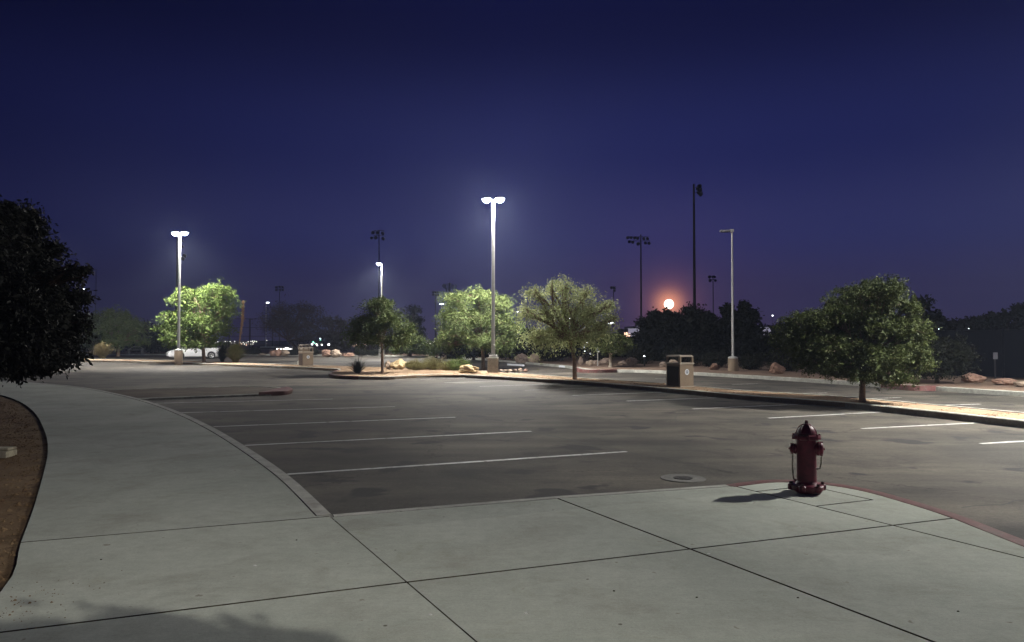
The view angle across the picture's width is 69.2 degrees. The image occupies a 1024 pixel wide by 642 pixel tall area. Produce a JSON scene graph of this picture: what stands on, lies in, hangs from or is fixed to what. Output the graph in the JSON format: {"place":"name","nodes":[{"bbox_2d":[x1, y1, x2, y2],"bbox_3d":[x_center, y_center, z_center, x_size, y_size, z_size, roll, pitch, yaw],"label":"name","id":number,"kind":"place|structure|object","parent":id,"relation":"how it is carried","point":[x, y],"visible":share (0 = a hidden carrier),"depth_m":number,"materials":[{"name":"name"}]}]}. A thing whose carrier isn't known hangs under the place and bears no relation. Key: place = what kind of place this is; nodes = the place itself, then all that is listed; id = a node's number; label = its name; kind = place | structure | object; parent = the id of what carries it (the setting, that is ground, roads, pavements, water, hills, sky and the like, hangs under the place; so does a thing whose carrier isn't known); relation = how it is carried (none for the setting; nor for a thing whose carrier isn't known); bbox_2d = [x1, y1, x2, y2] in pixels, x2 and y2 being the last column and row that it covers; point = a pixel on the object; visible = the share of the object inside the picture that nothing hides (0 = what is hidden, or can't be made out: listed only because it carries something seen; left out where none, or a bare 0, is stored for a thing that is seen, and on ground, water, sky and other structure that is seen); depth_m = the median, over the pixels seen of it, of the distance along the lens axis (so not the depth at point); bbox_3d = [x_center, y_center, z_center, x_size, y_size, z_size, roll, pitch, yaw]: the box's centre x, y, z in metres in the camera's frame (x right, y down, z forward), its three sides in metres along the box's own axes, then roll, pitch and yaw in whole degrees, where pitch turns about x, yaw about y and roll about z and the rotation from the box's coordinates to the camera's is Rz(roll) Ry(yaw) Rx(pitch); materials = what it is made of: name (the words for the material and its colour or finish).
{"place":"outdoors","nodes":[
{"label":"outdoors","id":0,"kind":"place"},
{"bbox_2d":[0,396,47,591],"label":"gravel bed","id":1,"kind":"object","parent":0,"point":[7,568],"visible":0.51,"depth_m":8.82,"materials":[{"name":"gravel"}]},
{"bbox_2d":[0,446,16,457],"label":"stone block","id":2,"kind":"object","parent":1,"relation":"on","point":[7,451],"depth_m":10.33,"materials":[{"name":"stone"}]},
{"bbox_2d":[0,191,100,387],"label":"tree","id":3,"kind":"object","parent":1,"relation":"on","point":[43,323],"visible":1,"depth_m":12.30,"materials":[{"name":"green plant"}]},
{"bbox_2d":[102,387,288,399],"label":"gravel island","id":4,"kind":"structure","parent":0,"point":[180,393],"depth_m":24.14,"materials":[{"name":"gravel"}]},
{"bbox_2d":[107,386,280,389],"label":"kerb","id":5,"kind":"structure","parent":4,"relation":"on","point":[194,387],"depth_m":26.46,"materials":[{"name":"concrete"}]},
{"bbox_2d":[139,394,270,399],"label":"kerb","id":6,"kind":"structure","parent":4,"relation":"on","point":[200,396],"depth_m":22.33,"materials":[{"name":"concrete"}]},
{"bbox_2d":[0,381,474,641],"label":"footpath","id":7,"kind":"structure","parent":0,"point":[184,525],"depth_m":5.60,"materials":[{"name":"concrete"}]},
{"bbox_2d":[0,570,121,628],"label":"spilled gravel","id":8,"kind":"structure","parent":7,"relation":"on","point":[34,601],"depth_m":4.53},
{"bbox_2d":[0,395,476,641],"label":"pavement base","id":9,"kind":"object","parent":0,"point":[350,534],"visible":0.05,"depth_m":5.18,"materials":[{"name":"concrete"}]},
{"bbox_2d":[0,0,1023,340],"label":"sky","id":10,"kind":"structure","parent":0,"point":[839,142],"materials":[{"name":"blue"}]},
{"bbox_2d":[2,355,1023,539],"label":"parking lot","id":11,"kind":"structure","parent":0,"point":[958,469],"depth_m":13.64,"materials":[{"name":"asphalt"}]},
{"bbox_2d":[79,311,107,355],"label":"tree","id":12,"kind":"object","parent":11,"relation":"on","point":[88,346],"visible":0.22,"depth_m":77.13,"materials":[{"name":"green plant"}]},
{"bbox_2d":[89,343,117,357],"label":"grass clump","id":13,"kind":"object","parent":11,"relation":"on","point":[102,350],"visible":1,"depth_m":65.12,"materials":[{"name":"plant"}]},
{"bbox_2d":[0,380,332,518],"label":"kerb","id":14,"kind":"structure","parent":11,"relation":"on","point":[310,501],"depth_m":9.52,"materials":[{"name":"concrete"}]},
{"bbox_2d":[166,347,218,358],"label":"parked car","id":15,"kind":"object","parent":11,"relation":"on","point":[210,353],"visible":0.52,"depth_m":68.47,"materials":[{"name":"white paint"}]},
{"bbox_2d":[84,360,340,370],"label":"kerb","id":16,"kind":"structure","parent":11,"relation":"on","point":[236,365],"depth_m":48.75,"materials":[{"name":"concrete"}]},
{"bbox_2d":[239,300,244,361],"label":"agave stalk","id":17,"kind":"object","parent":11,"relation":"on","point":[242,319],"visible":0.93,"depth_m":55.27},
{"bbox_2d":[245,346,262,354],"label":"shrub","id":18,"kind":"object","parent":11,"relation":"on","point":[253,350],"visible":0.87,"depth_m":82.67,"materials":[{"name":"green plant"}]},
{"bbox_2d":[259,387,292,394],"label":"kerb","id":19,"kind":"structure","parent":11,"relation":"on","point":[280,390],"depth_m":23.65,"materials":[{"name":"red paint"}]},
{"bbox_2d":[270,387,292,395],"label":"kerb","id":20,"kind":"structure","parent":19,"relation":"on","point":[287,391],"depth_m":23.79,"materials":[{"name":"red paint"}]},
{"bbox_2d":[182,406,394,412],"bbox_3d":[-5.519,2.229,18.701,5.157,0.001,0.103,0,-2,-19],"label":"stall line","id":21,"kind":"object","parent":11,"relation":"on","point":[287,409],"visible":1,"depth_m":18.70,"materials":[{"name":"paint"}]},
{"bbox_2d":[213,417,452,426],"bbox_3d":[-3.656,2.157,15.913,5.092,0.001,0.105,1,-2,-21],"label":"stall line","id":22,"kind":"object","parent":11,"relation":"on","point":[325,422],"visible":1,"depth_m":15.75,"materials":[{"name":"paint"}]},
{"bbox_2d":[349,347,368,355],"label":"shrub","id":23,"kind":"object","parent":11,"relation":"on","point":[362,352],"visible":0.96,"depth_m":75.91,"materials":[{"name":"green plant"}]},
{"bbox_2d":[376,262,384,356],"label":"lot lamp","id":24,"kind":"object","parent":11,"relation":"on","point":[378,263],"visible":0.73,"depth_m":72.65,"materials":[{"name":"metal"}]},
{"bbox_2d":[245,431,531,445],"bbox_3d":[-2.034,2.089,13.289,5.170,0.001,0.105,1,-2,-22],"label":"stall line","id":25,"kind":"object","parent":11,"relation":"on","point":[386,438],"visible":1,"depth_m":13.18,"materials":[{"name":"paint"}]},
{"bbox_2d":[385,333,434,355],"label":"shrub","id":26,"kind":"object","parent":11,"relation":"on","point":[421,347],"visible":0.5,"depth_m":74.69,"materials":[{"name":"green plant"}]},
{"bbox_2d":[288,451,626,474],"bbox_3d":[-0.563,2.021,10.660,5.119,0.001,0.103,1,-2,-23],"label":"stall line","id":27,"kind":"object","parent":11,"relation":"on","point":[453,463],"visible":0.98,"depth_m":10.51,"materials":[{"name":"paint"}]},
{"bbox_2d":[304,393,737,473],"bbox_3d":[-1.859,2.197,17.389,0.606,0.001,18.103,1,-2,-34],"label":"asphalt seam","id":28,"kind":"object","parent":11,"relation":"on","point":[564,438],"visible":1,"depth_m":12.68,"materials":[{"name":"asphalt"}]},
{"bbox_2d":[333,485,729,520],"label":"kerb","id":29,"kind":"structure","parent":11,"relation":"on","point":[495,502],"depth_m":7.40,"materials":[{"name":"concrete"}]},
{"bbox_2d":[499,325,567,359],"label":"tree","id":30,"kind":"object","parent":11,"relation":"on","point":[523,351],"visible":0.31,"depth_m":58.58,"materials":[{"name":"green plant"}]},
{"bbox_2d":[84,359,1023,426],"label":"gravel median","id":31,"kind":"object","parent":11,"relation":"on","point":[388,372],"visible":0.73,"depth_m":28.30,"materials":[{"name":"gravel"}]},
{"bbox_2d":[171,231,188,364],"bbox_3d":[-22.186,-1.551,49.493,1.190,8.960,0.520,0,-1,8],"label":"lot lamp","id":32,"kind":"object","parent":31,"relation":"on","point":[178,355],"visible":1,"depth_m":49.41,"materials":[{"name":"metal"}]},
{"bbox_2d":[150,277,245,362],"bbox_3d":[-22.554,-0.171,53.513,6.065,6.440,5.751,0,-1,0],"label":"tree","id":33,"kind":"object","parent":31,"relation":"on","point":[199,329],"visible":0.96,"depth_m":52.39,"materials":[{"name":"green plant"}]},
{"bbox_2d":[215,345,228,361],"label":"shrub","id":34,"kind":"object","parent":31,"relation":"on","point":[220,353],"visible":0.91,"depth_m":54.45,"materials":[{"name":"plant"}]},
{"bbox_2d":[221,343,248,362],"bbox_3d":[-19.837,2.239,53.404,2.229,1.484,2.379,0,-1,0],"label":"shrub","id":35,"kind":"object","parent":31,"relation":"on","point":[236,352],"visible":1,"depth_m":53.09,"materials":[{"name":"plant"}]},
{"bbox_2d":[298,347,313,365],"bbox_3d":[-12.932,2.224,46.620,0.728,1.170,0.728,1,-2,-38],"label":"waste bin","id":36,"kind":"object","parent":31,"relation":"on","point":[305,358],"visible":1,"depth_m":46.37,"materials":[{"name":"brown"}]},
{"bbox_2d":[348,354,367,372],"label":"grass clump","id":37,"kind":"object","parent":31,"relation":"on","point":[358,367],"visible":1,"depth_m":35.88,"materials":[{"name":"plant"}]},
{"bbox_2d":[339,295,422,372],"bbox_3d":[-6.391,0.664,36.528,4.109,3.883,3.782,0,-1,0],"label":"tree","id":38,"kind":"object","parent":31,"relation":"on","point":[363,329],"visible":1,"depth_m":35.71,"materials":[{"name":"green plant"}]},
{"bbox_2d":[390,359,405,369],"bbox_3d":[-6.338,2.423,41.033,0.728,0.686,0.864,1,-2,-44],"label":"boulder","id":39,"kind":"object","parent":31,"relation":"on","point":[397,364],"visible":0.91,"depth_m":40.87,"materials":[{"name":"stone"}]},
{"bbox_2d":[403,359,427,369],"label":"shrub","id":40,"kind":"object","parent":31,"relation":"on","point":[415,365],"visible":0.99,"depth_m":39.88,"materials":[{"name":"green plant"}]},
{"bbox_2d":[421,355,443,369],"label":"shrub","id":41,"kind":"object","parent":31,"relation":"on","point":[431,364],"visible":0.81,"depth_m":40.14,"materials":[{"name":"green plant"}]},
{"bbox_2d":[436,359,453,369],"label":"shrub","id":42,"kind":"object","parent":31,"relation":"on","point":[443,366],"visible":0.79,"depth_m":39.54,"materials":[{"name":"green plant"}]},
{"bbox_2d":[444,354,472,370],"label":"shrub","id":43,"kind":"object","parent":31,"relation":"on","point":[457,364],"visible":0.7,"depth_m":39.22,"materials":[{"name":"green plant"}]},
{"bbox_2d":[458,365,478,372],"bbox_3d":[-2.113,2.368,36.241,1.027,0.488,0.676,0,-1,0],"label":"boulder","id":44,"kind":"object","parent":31,"relation":"on","point":[468,369],"visible":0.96,"depth_m":36.06,"materials":[{"name":"stone"}]},
{"bbox_2d":[428,284,527,369],"bbox_3d":[-1.782,0.342,41.290,5.698,4.774,5.825,0,-1,0],"label":"tree","id":45,"kind":"object","parent":31,"relation":"on","point":[450,335],"visible":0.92,"depth_m":40.47,"materials":[{"name":"green plant"}]},
{"bbox_2d":[482,196,504,372],"bbox_3d":[-0.940,-1.823,37.221,1.190,8.890,0.586,0,-1,6],"label":"lot lamp","id":46,"kind":"object","parent":31,"relation":"on","point":[493,362],"visible":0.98,"depth_m":37.13,"materials":[{"name":"metal"}]},
{"bbox_2d":[508,273,627,379],"bbox_3d":[2.225,0.235,30.601,4.769,4.443,4.563,0,-1,0],"label":"tree","id":47,"kind":"object","parent":31,"relation":"on","point":[587,317],"visible":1,"depth_m":29.89,"materials":[{"name":"green plant"}]},
{"bbox_2d":[329,366,1023,418],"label":"median gravel","id":48,"kind":"structure","parent":31,"relation":"on","point":[841,397],"depth_m":27.48,"materials":[{"name":"gravel"}]},
{"bbox_2d":[665,355,693,386],"bbox_3d":[5.802,1.722,25.660,0.706,1.090,0.706,1,-2,-33],"label":"waste bin","id":49,"kind":"object","parent":31,"relation":"on","point":[679,373],"visible":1,"depth_m":25.43,"materials":[{"name":"beige"}]},
{"bbox_2d":[764,272,941,402],"bbox_3d":[8.829,0.483,19.334,4.251,3.356,3.853,0,-1,0],"label":"tree","id":50,"kind":"object","parent":31,"relation":"on","point":[855,312],"visible":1,"depth_m":18.40,"materials":[{"name":"green plant"}]},
{"bbox_2d":[85,354,1023,396],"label":"kerb","id":51,"kind":"structure","parent":11,"relation":"on","point":[974,390],"depth_m":32.58,"materials":[{"name":"concrete"}]},
{"bbox_2d":[124,359,1023,412],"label":"kerb","id":52,"kind":"structure","parent":11,"relation":"on","point":[727,388],"depth_m":22.37,"materials":[{"name":"concrete"}]},
{"bbox_2d":[572,368,616,372],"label":"kerb","id":53,"kind":"structure","parent":11,"relation":"on","point":[596,370],"depth_m":39.81,"materials":[{"name":"red paint"}]},
{"bbox_2d":[660,474,705,482],"bbox_3d":[2.161,1.985,9.392,0.570,0.015,0.570,0,-1,0],"label":"manhole cover","id":54,"kind":"object","parent":11,"relation":"on","point":[684,478],"visible":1,"depth_m":9.35,"materials":[{"name":"concrete"}]},
{"bbox_2d":[358,374,1023,427],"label":"kerb","id":55,"kind":"structure","parent":11,"relation":"on","point":[874,406],"depth_m":20.23,"materials":[{"name":"concrete"}]},
{"bbox_2d":[705,310,731,339],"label":"tree","id":56,"kind":"object","parent":11,"relation":"on","point":[711,315],"visible":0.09,"depth_m":56.31,"materials":[{"name":"green plant"}]},
{"bbox_2d":[714,302,750,359],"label":"tree","id":57,"kind":"object","parent":11,"relation":"on","point":[726,319],"visible":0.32,"depth_m":55.22,"materials":[{"name":"green plant"}]},
{"bbox_2d":[762,329,858,360],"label":"tree","id":58,"kind":"object","parent":11,"relation":"on","point":[779,350],"visible":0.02,"depth_m":47.77,"materials":[{"name":"green plant"}]},
{"bbox_2d":[726,480,1023,546],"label":"kerb","id":59,"kind":"structure","parent":11,"relation":"on","point":[996,532],"depth_m":7.04,"materials":[{"name":"red paint"}]},
{"bbox_2d":[881,384,938,390],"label":"kerb","id":60,"kind":"structure","parent":11,"relation":"on","point":[921,388],"depth_m":25.72,"materials":[{"name":"red paint"}]},
{"bbox_2d":[862,422,975,428],"bbox_3d":[8.547,2.140,15.245,3.466,0.001,0.111,1,-2,-19],"label":"stall line","id":61,"kind":"object","parent":11,"relation":"on","point":[917,425],"visible":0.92,"depth_m":15.19,"materials":[{"name":"paint"}]},
{"bbox_2d":[971,302,1023,368],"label":"tree","id":62,"kind":"object","parent":11,"relation":"on","point":[1004,318],"visible":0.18,"depth_m":39.58,"materials":[{"name":"green plant"}]},
{"bbox_2d":[82,342,1023,390],"bbox_3d":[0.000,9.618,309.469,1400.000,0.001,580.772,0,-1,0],"label":"gravel ground","id":63,"kind":"structure","parent":0,"point":[987,383],"depth_m":42.35,"materials":[{"name":"gravel"}]},
{"bbox_2d":[79,304,152,355],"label":"tree","id":64,"kind":"object","parent":63,"relation":"on","point":[116,327],"visible":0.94,"depth_m":74.78,"materials":[{"name":"green plant"}]},
{"bbox_2d":[128,319,180,353],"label":"tree","id":65,"kind":"object","parent":63,"relation":"on","point":[156,346],"visible":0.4,"depth_m":88.50,"materials":[{"name":"green plant"}]},
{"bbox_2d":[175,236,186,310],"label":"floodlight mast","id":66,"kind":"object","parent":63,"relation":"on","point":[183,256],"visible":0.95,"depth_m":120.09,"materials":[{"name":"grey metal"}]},
{"bbox_2d":[226,318,306,348],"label":"backstop fence","id":67,"kind":"object","parent":63,"relation":"on","point":[250,336],"visible":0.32,"depth_m":127.97,"materials":[{"name":"grey metal"}]},
{"bbox_2d":[251,294,336,349],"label":"tree","id":68,"kind":"object","parent":63,"relation":"on","point":[288,328],"visible":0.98,"depth_m":94.77,"materials":[{"name":"green plant"}]},
{"bbox_2d":[308,313,356,351],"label":"tree","id":69,"kind":"object","parent":63,"relation":"on","point":[330,325],"visible":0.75,"depth_m":96.61,"materials":[{"name":"green plant"}]},
{"bbox_2d":[370,230,384,348],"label":"floodlight mast","id":70,"kind":"object","parent":63,"relation":"on","point":[377,232],"visible":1,"depth_m":131.24,"materials":[{"name":"grey metal"}]},
{"bbox_2d":[402,304,428,338],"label":"tree","id":71,"kind":"object","parent":63,"relation":"on","point":[416,319],"visible":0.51,"depth_m":91.39,"materials":[{"name":"green plant"}]},
{"bbox_2d":[424,336,441,357],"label":"shrub","id":72,"kind":"object","parent":63,"relation":"on","point":[430,350],"visible":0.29,"depth_m":69.17,"materials":[{"name":"green plant"}]},
{"bbox_2d":[435,341,502,359],"bbox_3d":[-2.871,2.094,61.784,6.871,2.327,4.852,0,-1,0],"label":"shrub","id":73,"kind":"object","parent":63,"relation":"on","point":[474,353],"visible":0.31,"depth_m":60.50,"materials":[{"name":"green plant"}]},
{"bbox_2d":[514,353,529,363],"bbox_3d":[0.727,2.751,54.642,1.079,0.756,0.953,1,-2,-25],"label":"boulder","id":74,"kind":"object","parent":63,"relation":"on","point":[522,358],"visible":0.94,"depth_m":54.35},
{"bbox_2d":[534,346,567,360],"bbox_3d":[3.079,2.468,56.488,3.002,1.300,2.140,0,-1,0],"label":"shrub","id":75,"kind":"object","parent":63,"relation":"on","point":[553,358],"visible":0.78,"depth_m":56.36,"materials":[{"name":"green plant"}]},
{"bbox_2d":[539,328,587,357],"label":"tree","id":76,"kind":"object","parent":63,"relation":"on","point":[576,352],"visible":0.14,"depth_m":64.92,"materials":[{"name":"green plant"}]},
{"bbox_2d":[581,349,616,360],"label":"shrub","id":77,"kind":"object","parent":63,"relation":"on","point":[594,357],"visible":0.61,"depth_m":56.35,"materials":[{"name":"green plant"}]},
{"bbox_2d":[585,332,630,356],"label":"tree","id":78,"kind":"object","parent":63,"relation":"on","point":[622,333],"visible":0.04,"depth_m":71.21,"materials":[{"name":"green plant"}]},
{"bbox_2d":[592,333,636,366],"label":"tree","id":79,"kind":"object","parent":63,"relation":"on","point":[626,343],"visible":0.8,"depth_m":43.91,"materials":[{"name":"green plant"}]},
{"bbox_2d":[626,357,637,365],"bbox_3d":[7.578,2.595,46.930,0.588,0.630,0.619,1,-2,-38],"label":"boulder","id":80,"kind":"object","parent":63,"relation":"on","point":[630,361],"visible":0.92,"depth_m":46.74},
{"bbox_2d":[621,316,648,357],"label":"tree","id":81,"kind":"object","parent":63,"relation":"on","point":[640,323],"visible":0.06,"depth_m":59.50,"materials":[{"name":"green plant"}]},
{"bbox_2d":[626,234,650,318],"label":"floodlight mast","id":82,"kind":"object","parent":63,"relation":"on","point":[640,242],"visible":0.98,"depth_m":136.14,"materials":[{"name":"grey metal"}]},
{"bbox_2d":[625,343,653,363],"bbox_3d":[8.786,2.214,50.537,1.966,1.488,1.945,1,-2,-44],"label":"shrub","id":83,"kind":"object","parent":63,"relation":"on","point":[638,356],"visible":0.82,"depth_m":50.32,"materials":[{"name":"green plant"}]},
{"bbox_2d":[622,307,670,360],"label":"tree","id":84,"kind":"object","parent":63,"relation":"on","point":[650,329],"visible":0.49,"depth_m":57.23,"materials":[{"name":"green plant"}]},
{"bbox_2d":[650,306,688,358],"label":"tree","id":85,"kind":"object","parent":63,"relation":"on","point":[667,322],"visible":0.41,"depth_m":56.28,"materials":[{"name":"green plant"}]},
{"bbox_2d":[660,345,700,365],"bbox_3d":[10.758,2.157,47.375,2.908,1.441,2.204,-1,-2,33],"label":"shrub","id":86,"kind":"object","parent":63,"relation":"on","point":[685,359],"visible":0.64,"depth_m":47.13,"materials":[{"name":"green plant"}]},
{"bbox_2d":[667,301,725,360],"bbox_3d":[13.889,0.955,56.053,4.916,4.873,5.396,0,-1,0],"label":"tree","id":87,"kind":"object","parent":63,"relation":"on","point":[700,325],"visible":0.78,"depth_m":55.02,"materials":[{"name":"green plant"}]},
{"bbox_2d":[693,184,702,306],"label":"floodlight mast","id":88,"kind":"object","parent":63,"relation":"on","point":[699,192],"visible":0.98,"depth_m":92.13,"materials":[{"name":"grey metal"}]},
{"bbox_2d":[697,351,729,366],"bbox_3d":[12.281,2.273,44.609,2.211,1.071,1.768,0,-1,0],"label":"shrub","id":89,"kind":"object","parent":63,"relation":"on","point":[706,359],"visible":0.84,"depth_m":44.46,"materials":[{"name":"green plant"}]},
{"bbox_2d":[719,229,737,370],"bbox_3d":[11.397,-1.088,38.975,0.880,7.490,0.520,0,-1,0],"label":"lot lamp","id":90,"kind":"object","parent":63,"relation":"on","point":[732,362],"visible":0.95,"depth_m":38.90,"materials":[{"name":"metal"}]},
{"bbox_2d":[720,299,768,360],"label":"tree","id":91,"kind":"object","parent":63,"relation":"on","point":[750,329],"visible":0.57,"depth_m":54.35,"materials":[{"name":"green plant"}]},
{"bbox_2d":[738,350,767,369],"bbox_3d":[13.059,2.145,40.694,2.014,1.119,1.729,0,-1,0],"label":"shrub","id":92,"kind":"object","parent":63,"relation":"on","point":[751,362],"visible":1,"depth_m":40.48,"materials":[{"name":"green plant"}]},
{"bbox_2d":[739,323,782,361],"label":"tree","id":93,"kind":"object","parent":63,"relation":"on","point":[760,348],"visible":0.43,"depth_m":53.13,"materials":[{"name":"green plant"}]},
{"bbox_2d":[768,362,785,373],"bbox_3d":[12.749,2.301,35.709,0.802,0.640,0.675,0,-1,0],"label":"boulder","id":94,"kind":"object","parent":63,"relation":"on","point":[776,368],"visible":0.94,"depth_m":35.53,"materials":[{"name":"stone"}]},
{"bbox_2d":[764,352,797,370],"bbox_3d":[14.152,2.145,38.769,2.023,1.025,1.681,0,-1,0],"label":"shrub","id":95,"kind":"object","parent":63,"relation":"on","point":[787,366],"visible":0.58,"depth_m":38.50,"materials":[{"name":"green plant"}]},
{"bbox_2d":[889,293,951,343],"bbox_3d":[24.351,0.565,43.955,4.195,4.540,3.560,0,-1,0],"label":"tree","id":96,"kind":"object","parent":63,"relation":"on","point":[937,318],"visible":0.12,"depth_m":43.32,"materials":[{"name":"green plant"}]},
{"bbox_2d":[902,332,986,382],"bbox_3d":[15.971,1.389,27.943,3.204,1.988,3.285,0,-1,0],"label":"tree","id":97,"kind":"object","parent":63,"relation":"on","point":[952,356],"visible":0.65,"depth_m":27.14,"materials":[{"name":"green plant"}]},
{"bbox_2d":[941,318,957,330],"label":"tree","id":98,"kind":"object","parent":63,"relation":"on","point":[953,321],"visible":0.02,"depth_m":45.59,"materials":[{"name":"green plant"}]},
{"bbox_2d":[948,313,987,330],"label":"tree","id":99,"kind":"object","parent":63,"relation":"on","point":[966,323],"visible":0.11,"depth_m":41.52,"materials":[{"name":"green plant"}]},
{"bbox_2d":[915,327,1023,377],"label":"screen fence","id":100,"kind":"object","parent":63,"relation":"on","point":[1007,346],"visible":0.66,"depth_m":31.85,"materials":[{"name":"black fabric"}]},
{"bbox_2d":[961,373,986,382],"bbox_3d":[17.581,2.180,28.310,0.909,0.438,0.738,0,-1,0],"label":"boulder","id":101,"kind":"object","parent":63,"relation":"on","point":[975,378],"visible":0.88,"depth_m":28.07,"materials":[{"name":"stone"}]},
{"bbox_2d":[991,378,1016,384],"bbox_3d":[17.775,2.198,26.769,0.780,0.273,0.697,1,-2,-31],"label":"boulder","id":102,"kind":"object","parent":63,"relation":"on","point":[1004,381],"visible":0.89,"depth_m":26.62,"materials":[{"name":"stone"}]},
{"bbox_2d":[617,326,638,336],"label":"house","id":103,"kind":"structure","parent":0,"point":[628,330],"depth_m":235.30,"materials":[{"name":"grey paint"}]},
{"bbox_2d":[332,482,1023,641],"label":"pavement","id":104,"kind":"structure","parent":0,"point":[846,564],"depth_m":5.23,"materials":[{"name":"concrete"}]},
{"bbox_2d":[788,420,825,494],"bbox_3d":[3.094,1.422,7.798,0.372,0.760,0.376,-1,-2,24],"label":"fire hydrant","id":105,"kind":"object","parent":104,"relation":"on","point":[807,448],"visible":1,"depth_m":7.71,"materials":[{"name":"metal"}]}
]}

